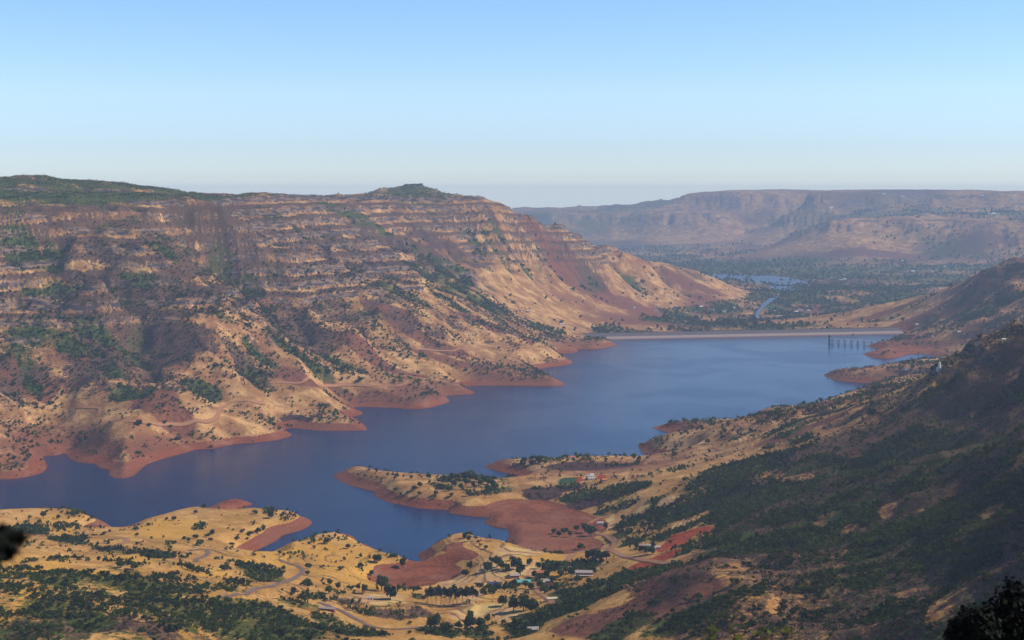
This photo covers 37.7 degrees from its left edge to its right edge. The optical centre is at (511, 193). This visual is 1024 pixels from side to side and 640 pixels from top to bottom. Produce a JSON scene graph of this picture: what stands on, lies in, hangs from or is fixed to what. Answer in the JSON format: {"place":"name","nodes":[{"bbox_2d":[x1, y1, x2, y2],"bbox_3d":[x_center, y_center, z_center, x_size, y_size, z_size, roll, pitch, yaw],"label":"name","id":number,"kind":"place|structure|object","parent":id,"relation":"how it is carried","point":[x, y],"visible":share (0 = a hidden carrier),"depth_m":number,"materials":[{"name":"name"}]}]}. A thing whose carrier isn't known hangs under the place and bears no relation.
{"place":"outdoors","nodes":[
{"label":"outdoors","id":0,"kind":"place"},
{"bbox_2d":[76,406,100,413],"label":"road","id":1,"kind":"structure","parent":0,"point":[99,408],"depth_m":3359.85,"materials":[{"name":"grey asphalt"}]},
{"bbox_2d":[124,399,264,425],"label":"road","id":2,"kind":"structure","parent":0,"point":[205,421],"depth_m":3309.50,"materials":[{"name":"brown soil"}]},
{"bbox_2d":[187,549,210,561],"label":"road","id":3,"kind":"structure","parent":0,"point":[205,555],"depth_m":2087.80,"materials":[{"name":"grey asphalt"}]},
{"bbox_2d":[221,559,305,597],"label":"road","id":4,"kind":"structure","parent":0,"point":[302,569],"depth_m":1856.26,"materials":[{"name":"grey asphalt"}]},
{"bbox_2d":[271,377,409,387],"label":"road","id":5,"kind":"structure","parent":0,"point":[340,384],"depth_m":3930.71,"materials":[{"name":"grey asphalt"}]},
{"bbox_2d":[317,602,475,629],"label":"road","id":6,"kind":"structure","parent":0,"point":[350,615],"depth_m":1711.79,"materials":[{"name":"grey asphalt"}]},
{"bbox_2d":[414,345,506,351],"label":"road","id":7,"kind":"structure","parent":0,"point":[459,348],"depth_m":4558.39,"materials":[{"name":"brown soil"}]},
{"bbox_2d":[0,333,933,561],"bbox_3d":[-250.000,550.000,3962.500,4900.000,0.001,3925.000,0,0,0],"label":"water","id":8,"kind":"structure","parent":0,"point":[624,395],"depth_m":3371.23,"materials":[{"name":"blue liquid"}]},
{"bbox_2d":[0,175,1023,639],"bbox_3d":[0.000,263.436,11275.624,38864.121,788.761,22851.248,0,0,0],"label":"ground","id":9,"kind":"structure","parent":0,"point":[578,243],"depth_m":3707.85,"materials":[{"name":"brown soil"}]},
{"bbox_2d":[0,521,31,566],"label":"tree","id":10,"kind":"object","parent":9,"relation":"on","point":[11,539],"visible":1,"depth_m":4.23,"materials":[{"name":"black plant"}]},
{"bbox_2d":[85,622,95,628],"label":"tree","id":11,"kind":"object","parent":9,"relation":"on","point":[90,624],"visible":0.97,"depth_m":1481.52,"materials":[{"name":"green plant"}]},
{"bbox_2d":[116,560,124,567],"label":"tree","id":12,"kind":"object","parent":9,"relation":"on","point":[120,563],"visible":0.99,"depth_m":1766.90,"materials":[{"name":"green plant"}]},
{"bbox_2d":[130,561,137,569],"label":"tree","id":13,"kind":"object","parent":9,"relation":"on","point":[133,564],"visible":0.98,"depth_m":1764.26,"materials":[{"name":"green plant"}]},
{"bbox_2d":[161,591,169,598],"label":"tree","id":14,"kind":"object","parent":9,"relation":"on","point":[164,595],"visible":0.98,"depth_m":1613.03,"materials":[{"name":"green plant"}]},
{"bbox_2d":[166,623,180,631],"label":"tree","id":15,"kind":"object","parent":9,"relation":"on","point":[172,626],"visible":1,"depth_m":1490.35,"materials":[{"name":"green plant"}]},
{"bbox_2d":[186,562,193,570],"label":"tree","id":16,"kind":"object","parent":9,"relation":"on","point":[189,565],"visible":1,"depth_m":1815.82,"materials":[{"name":"green plant"}]},
{"bbox_2d":[219,564,228,570],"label":"tree","id":17,"kind":"object","parent":9,"relation":"on","point":[224,567],"visible":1,"depth_m":1890.47,"materials":[{"name":"green plant"}]},
{"bbox_2d":[278,625,289,631],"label":"tree","id":18,"kind":"object","parent":9,"relation":"on","point":[284,628],"visible":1,"depth_m":1540.25,"materials":[{"name":"green plant"}]},
{"bbox_2d":[296,593,305,600],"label":"tree","id":19,"kind":"object","parent":9,"relation":"on","point":[301,596],"visible":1,"depth_m":1768.00,"materials":[{"name":"green plant"}]},
{"bbox_2d":[317,621,326,628],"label":"tree","id":20,"kind":"object","parent":9,"relation":"on","point":[322,625],"visible":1,"depth_m":1603.42,"materials":[{"name":"green plant"}]},
{"bbox_2d":[320,606,335,611],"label":"house","id":21,"kind":"structure","parent":9,"relation":"on","point":[331,609],"depth_m":1738.86,"materials":[{"name":"brick"}]},
{"bbox_2d":[325,585,331,593],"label":"tree","id":22,"kind":"object","parent":9,"relation":"on","point":[329,588],"visible":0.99,"depth_m":1859.35,"materials":[{"name":"green plant"}]},
{"bbox_2d":[334,628,345,635],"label":"tree","id":23,"kind":"object","parent":9,"relation":"on","point":[340,631],"visible":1,"depth_m":1580.27,"materials":[{"name":"green plant"}]},
{"bbox_2d":[361,583,367,593],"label":"tree","id":24,"kind":"object","parent":9,"relation":"on","point":[364,587],"visible":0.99,"depth_m":1895.34,"materials":[{"name":"green plant"}]},
{"bbox_2d":[372,554,381,562],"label":"tree","id":25,"kind":"object","parent":9,"relation":"on","point":[377,557],"visible":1,"depth_m":2171.59,"materials":[{"name":"green plant"}]},
{"bbox_2d":[376,574,388,590],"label":"tree","id":26,"kind":"object","parent":9,"relation":"on","point":[381,580],"visible":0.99,"depth_m":1931.32,"materials":[{"name":"green plant"}]},
{"bbox_2d":[383,585,396,598],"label":"tree","id":27,"kind":"object","parent":9,"relation":"on","point":[389,590],"visible":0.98,"depth_m":1853.74,"materials":[{"name":"green plant"}]},
{"bbox_2d":[399,557,406,565],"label":"tree","id":28,"kind":"object","parent":9,"relation":"on","point":[402,561],"visible":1,"depth_m":2170.91,"materials":[{"name":"green plant"}]},
{"bbox_2d":[428,587,434,601],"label":"eucalyptus tree","id":29,"kind":"object","parent":9,"relation":"on","point":[431,592],"visible":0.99,"depth_m":1830.54,"materials":[{"name":"green plant"}]},
{"bbox_2d":[426,612,441,626],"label":"tree","id":30,"kind":"object","parent":9,"relation":"on","point":[436,618],"visible":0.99,"depth_m":1690.52,"materials":[{"name":"green plant"}]},
{"bbox_2d":[438,587,443,598],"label":"eucalyptus tree","id":31,"kind":"object","parent":9,"relation":"on","point":[440,592],"visible":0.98,"depth_m":1832.98,"materials":[{"name":"green plant"}]},
{"bbox_2d":[438,622,451,634],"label":"tree","id":32,"kind":"object","parent":9,"relation":"on","point":[446,626],"visible":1,"depth_m":1663.31,"materials":[{"name":"green plant"}]},
{"bbox_2d":[445,587,452,605],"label":"eucalyptus tree","id":33,"kind":"object","parent":9,"relation":"on","point":[449,593],"visible":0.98,"depth_m":1825.40,"materials":[{"name":"green plant"}]},
{"bbox_2d":[451,584,457,603],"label":"eucalyptus tree","id":34,"kind":"object","parent":9,"relation":"on","point":[453,587],"visible":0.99,"depth_m":1835.91,"materials":[{"name":"green plant"}]},
{"bbox_2d":[454,589,459,605],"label":"eucalyptus tree","id":35,"kind":"object","parent":9,"relation":"on","point":[456,593],"visible":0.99,"depth_m":1826.03,"materials":[{"name":"green plant"}]},
{"bbox_2d":[452,473,461,480],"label":"tree","id":36,"kind":"object","parent":9,"relation":"on","point":[456,477],"visible":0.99,"depth_m":2748.65,"materials":[{"name":"green plant"}]},
{"bbox_2d":[458,586,463,604],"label":"eucalyptus tree","id":37,"kind":"object","parent":9,"relation":"on","point":[461,591],"visible":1,"depth_m":1832.24,"materials":[{"name":"green plant"}]},
{"bbox_2d":[461,569,468,575],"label":"tree","id":38,"kind":"object","parent":9,"relation":"on","point":[465,572],"visible":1,"depth_m":2078.86,"materials":[{"name":"green plant"}]},
{"bbox_2d":[463,585,471,605],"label":"eucalyptus tree","id":39,"kind":"object","parent":9,"relation":"on","point":[466,591],"visible":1,"depth_m":1824.27,"materials":[{"name":"green plant"}]},
{"bbox_2d":[464,470,474,479],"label":"tree","id":40,"kind":"object","parent":9,"relation":"on","point":[469,473],"visible":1,"depth_m":2756.83,"materials":[{"name":"green plant"}]},
{"bbox_2d":[463,615,477,630],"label":"tree","id":41,"kind":"object","parent":9,"relation":"on","point":[469,620],"visible":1,"depth_m":1690.42,"materials":[{"name":"green plant"}]},
{"bbox_2d":[469,586,476,603],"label":"eucalyptus tree","id":42,"kind":"object","parent":9,"relation":"on","point":[474,591],"visible":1,"depth_m":1832.82,"materials":[{"name":"green plant"}]},
{"bbox_2d":[476,616,485,624],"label":"tree","id":43,"kind":"object","parent":9,"relation":"on","point":[481,620],"visible":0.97,"depth_m":1706.20,"materials":[{"name":"green plant"}]},
{"bbox_2d":[479,587,487,594],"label":"tree","id":44,"kind":"object","parent":9,"relation":"on","point":[483,590],"visible":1,"depth_m":1904.15,"materials":[{"name":"green plant"}]},
{"bbox_2d":[482,562,492,571],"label":"tree","id":45,"kind":"object","parent":9,"relation":"on","point":[487,565],"visible":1,"depth_m":2075.39,"materials":[{"name":"green plant"}]},
{"bbox_2d":[492,555,501,563],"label":"tree","id":46,"kind":"object","parent":9,"relation":"on","point":[496,560],"visible":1,"depth_m":2087.25,"materials":[{"name":"green plant"}]},
{"bbox_2d":[497,595,507,605],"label":"tree","id":47,"kind":"object","parent":9,"relation":"on","point":[502,599],"visible":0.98,"depth_m":1822.12,"materials":[{"name":"green plant"}]},
{"bbox_2d":[0,439,1023,639],"bbox_3d":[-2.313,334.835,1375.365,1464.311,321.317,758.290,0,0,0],"label":"shrubs","id":48,"kind":"object","parent":9,"relation":"on","point":[888,531],"visible":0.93,"depth_m":1539.77,"materials":[{"name":"green plant"}]},
{"bbox_2d":[0,319,1023,616],"bbox_3d":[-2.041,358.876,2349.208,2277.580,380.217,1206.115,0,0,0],"label":"shrubs","id":49,"kind":"object","parent":9,"relation":"on","point":[736,513],"visible":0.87,"depth_m":2186.64,"materials":[{"name":"green plant"}]},
{"bbox_2d":[0,174,1023,469],"bbox_3d":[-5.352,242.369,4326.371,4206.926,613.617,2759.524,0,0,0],"label":"shrubs","id":50,"kind":"object","parent":9,"relation":"on","point":[462,288],"visible":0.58,"depth_m":4019.26,"materials":[{"name":"green plant"}]},
{"bbox_2d":[0,175,1023,434],"bbox_3d":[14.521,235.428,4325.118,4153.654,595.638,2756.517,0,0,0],"label":"dry scrub","id":51,"kind":"object","parent":9,"relation":"on","point":[284,305],"visible":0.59,"depth_m":4059.62,"materials":[{"name":"green plant"}]},
{"bbox_2d":[2,319,1023,639],"bbox_3d":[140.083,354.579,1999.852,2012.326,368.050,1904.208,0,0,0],"label":"trees","id":52,"kind":"object","parent":9,"relation":"on","point":[754,527],"visible":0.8,"depth_m":1762.59,"materials":[{"name":"green plant"}]},
{"bbox_2d":[508,597,518,610],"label":"tree","id":53,"kind":"object","parent":9,"relation":"on","point":[512,602],"visible":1,"depth_m":1780.07,"materials":[{"name":"green plant"}]},
{"bbox_2d":[509,573,519,578],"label":"house","id":54,"kind":"structure","parent":9,"relation":"on","point":[514,575],"depth_m":2033.42,"materials":[{"name":"brick"}]},
{"bbox_2d":[510,556,522,566],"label":"tree","id":55,"kind":"object","parent":9,"relation":"on","point":[516,561],"visible":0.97,"depth_m":2064.78,"materials":[{"name":"green plant"}]},
{"bbox_2d":[512,617,522,627],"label":"tree","id":56,"kind":"object","parent":9,"relation":"on","point":[517,621],"visible":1,"depth_m":1687.33,"materials":[{"name":"green plant"}]},
{"bbox_2d":[515,563,525,574],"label":"tree","id":57,"kind":"object","parent":9,"relation":"on","point":[520,567],"visible":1,"depth_m":2041.22,"materials":[{"name":"green plant"}]},
{"bbox_2d":[516,593,528,610],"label":"tree","id":58,"kind":"object","parent":9,"relation":"on","point":[523,599],"visible":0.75,"depth_m":1775.09,"materials":[{"name":"green plant"}]},
{"bbox_2d":[517,579,530,584],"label":"house","id":59,"kind":"structure","parent":9,"relation":"on","point":[521,582],"depth_m":1995.89,"materials":[{"name":"concrete"}]},
{"bbox_2d":[523,598,539,611],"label":"tree","id":60,"kind":"object","parent":9,"relation":"on","point":[531,604],"visible":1,"depth_m":1749.54,"materials":[{"name":"green plant"}]},
{"bbox_2d":[527,626,538,630],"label":"house","id":61,"kind":"structure","parent":9,"relation":"on","point":[533,628],"depth_m":1642.11,"materials":[{"name":"concrete"}]},
{"bbox_2d":[535,455,543,462],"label":"tree","id":62,"kind":"object","parent":9,"relation":"on","point":[539,458],"visible":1,"depth_m":2954.32,"materials":[{"name":"green plant"}]},
{"bbox_2d":[537,579,543,586],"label":"tree","id":63,"kind":"object","parent":9,"relation":"on","point":[540,583],"visible":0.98,"depth_m":1954.37,"materials":[{"name":"green plant"}]},
{"bbox_2d":[535,606,551,620],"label":"tree","id":64,"kind":"object","parent":9,"relation":"on","point":[542,612],"visible":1,"depth_m":1678.33,"materials":[{"name":"green plant"}]},
{"bbox_2d":[539,585,548,592],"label":"tree","id":65,"kind":"object","parent":9,"relation":"on","point":[544,588],"visible":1,"depth_m":1896.61,"materials":[{"name":"green plant"}]},
{"bbox_2d":[544,604,557,614],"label":"tree","id":66,"kind":"object","parent":9,"relation":"on","point":[553,608],"visible":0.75,"depth_m":1704.24,"materials":[{"name":"green plant"}]},
{"bbox_2d":[546,597,557,600],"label":"building","id":67,"kind":"structure","parent":9,"relation":"on","point":[550,598],"depth_m":1821.07,"materials":[{"name":"beige paint"}]},
{"bbox_2d":[553,581,559,587],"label":"tree","id":68,"kind":"object","parent":9,"relation":"on","point":[556,584],"visible":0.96,"depth_m":1930.46,"materials":[{"name":"green plant"}]},
{"bbox_2d":[562,565,568,574],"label":"tree","id":69,"kind":"object","parent":9,"relation":"on","point":[565,568],"visible":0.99,"depth_m":2021.76,"materials":[{"name":"green plant"}]},
{"bbox_2d":[568,567,574,577],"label":"tree","id":70,"kind":"object","parent":9,"relation":"on","point":[571,570],"visible":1,"depth_m":2001.87,"materials":[{"name":"green plant"}]},
{"bbox_2d":[573,575,581,582],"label":"tree","id":71,"kind":"object","parent":9,"relation":"on","point":[577,578],"visible":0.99,"depth_m":1960.22,"materials":[{"name":"green plant"}]},
{"bbox_2d":[574,570,592,577],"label":"school building","id":72,"kind":"structure","parent":9,"relation":"on","point":[584,573],"depth_m":1989.92,"materials":[{"name":"brick"}]},
{"bbox_2d":[584,525,596,535],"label":"tree","id":73,"kind":"object","parent":9,"relation":"on","point":[590,529],"visible":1,"depth_m":2372.16,"materials":[{"name":"green plant"}]},
{"bbox_2d":[586,473,594,479],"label":"house","id":74,"kind":"structure","parent":9,"relation":"on","point":[590,476],"depth_m":2746.70,"materials":[{"name":"white paint"}]},
{"bbox_2d":[589,565,597,573],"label":"tree","id":75,"kind":"object","parent":9,"relation":"on","point":[593,568],"visible":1,"depth_m":1997.92,"materials":[{"name":"green plant"}]},
{"bbox_2d":[588,548,600,559],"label":"tree","id":76,"kind":"object","parent":9,"relation":"on","point":[592,553],"visible":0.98,"depth_m":2070.64,"materials":[{"name":"green plant"}]},
{"bbox_2d":[602,551,610,559],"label":"tree","id":77,"kind":"object","parent":9,"relation":"on","point":[606,554],"visible":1,"depth_m":2050.72,"materials":[{"name":"green plant"}]},
{"bbox_2d":[648,547,655,553],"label":"tree","id":78,"kind":"object","parent":9,"relation":"on","point":[652,549],"visible":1,"depth_m":2000.56,"materials":[{"name":"green plant"}]},
{"bbox_2d":[291,183,1019,334],"bbox_3d":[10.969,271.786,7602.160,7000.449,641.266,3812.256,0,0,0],"label":"valley woodland","id":79,"kind":"object","parent":9,"relation":"on","point":[724,322],"visible":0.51,"depth_m":7229.58,"materials":[{"name":"green plant"}]},
{"bbox_2d":[729,578,740,583],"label":"tree","id":80,"kind":"object","parent":9,"relation":"on","point":[733,580],"visible":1,"depth_m":1483.34,"materials":[{"name":"green plant"}]},
{"bbox_2d":[581,327,903,339],"bbox_3d":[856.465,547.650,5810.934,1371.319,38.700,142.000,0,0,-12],"label":"dam","id":81,"kind":"structure","parent":9,"relation":"on","point":[743,333],"depth_m":5791.74,"materials":[{"name":"concrete"}]},
{"bbox_2d":[702,624,798,639],"bbox_3d":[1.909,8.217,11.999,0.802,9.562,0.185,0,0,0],"label":"leafy shrub","id":82,"kind":"object","parent":9,"relation":"on","point":[738,636],"visible":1,"depth_m":12.00,"materials":[{"name":"green plant"}]},
{"bbox_2d":[618,192,1023,281],"bbox_3d":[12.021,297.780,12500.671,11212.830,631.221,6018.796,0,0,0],"label":"woodland","id":83,"kind":"object","parent":9,"relation":"on","point":[751,264],"visible":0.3,"depth_m":11664.83,"materials":[{"name":"green plant"}]},
{"bbox_2d":[831,338,880,344],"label":"footbridge","id":84,"kind":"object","parent":9,"relation":"on","point":[850,341],"visible":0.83,"depth_m":5463.30,"materials":[{"name":"concrete"}]},
{"bbox_2d":[866,408,876,416],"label":"tree","id":85,"kind":"object","parent":9,"relation":"on","point":[870,411],"visible":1,"depth_m":2566.99,"materials":[{"name":"green plant"}]},
{"bbox_2d":[885,595,896,602],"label":"tree","id":86,"kind":"object","parent":9,"relation":"on","point":[892,598],"visible":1,"depth_m":1353.55,"materials":[{"name":"green plant"}]},
{"bbox_2d":[942,602,1003,639],"bbox_3d":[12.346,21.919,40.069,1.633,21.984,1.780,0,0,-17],"label":"tree","id":87,"kind":"object","parent":9,"relation":"on","point":[979,623],"visible":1,"depth_m":39.80,"materials":[{"name":"green plant"}]},
{"bbox_2d":[978,569,991,576],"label":"tree","id":88,"kind":"object","parent":9,"relation":"on","point":[984,572],"visible":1,"depth_m":1198.69,"materials":[{"name":"green plant"}]},
{"bbox_2d":[994,580,1005,590],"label":"tree","id":89,"kind":"object","parent":9,"relation":"on","point":[998,583],"visible":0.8,"depth_m":1170.97,"materials":[{"name":"green plant"}]},
{"bbox_2d":[981,576,1023,639],"bbox_3d":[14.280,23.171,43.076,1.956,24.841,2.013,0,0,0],"label":"tree","id":90,"kind":"object","parent":9,"relation":"on","point":[1010,609],"visible":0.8,"depth_m":42.50,"materials":[{"name":"green plant"}]},
{"bbox_2d":[0,0,1023,208],"label":"sky","id":91,"kind":"structure","parent":0,"point":[511,103],"materials":[{"name":"blue"}]},
{"bbox_2d":[531,582,554,607],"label":"road","id":92,"kind":"structure","parent":0,"point":[540,593],"depth_m":1904.10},
{"bbox_2d":[564,532,617,560],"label":"road","id":93,"kind":"structure","parent":0,"point":[610,537],"depth_m":2277.73,"materials":[{"name":"grey asphalt"}]},
{"bbox_2d":[605,548,707,563],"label":"road","id":94,"kind":"structure","parent":0,"point":[634,557],"depth_m":1974.35,"materials":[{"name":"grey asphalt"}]},
{"bbox_2d":[703,273,809,292],"bbox_3d":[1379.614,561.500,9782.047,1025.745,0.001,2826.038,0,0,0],"label":"river","id":95,"kind":"structure","parent":0,"point":[772,279],"depth_m":9810.88,"materials":[{"name":"blue liquid"}]},
{"bbox_2d":[755,294,779,318],"bbox_3d":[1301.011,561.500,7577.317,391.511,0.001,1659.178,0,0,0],"label":"river","id":96,"kind":"structure","parent":0,"point":[767,302],"depth_m":7599.61,"materials":[{"name":"blue liquid"}]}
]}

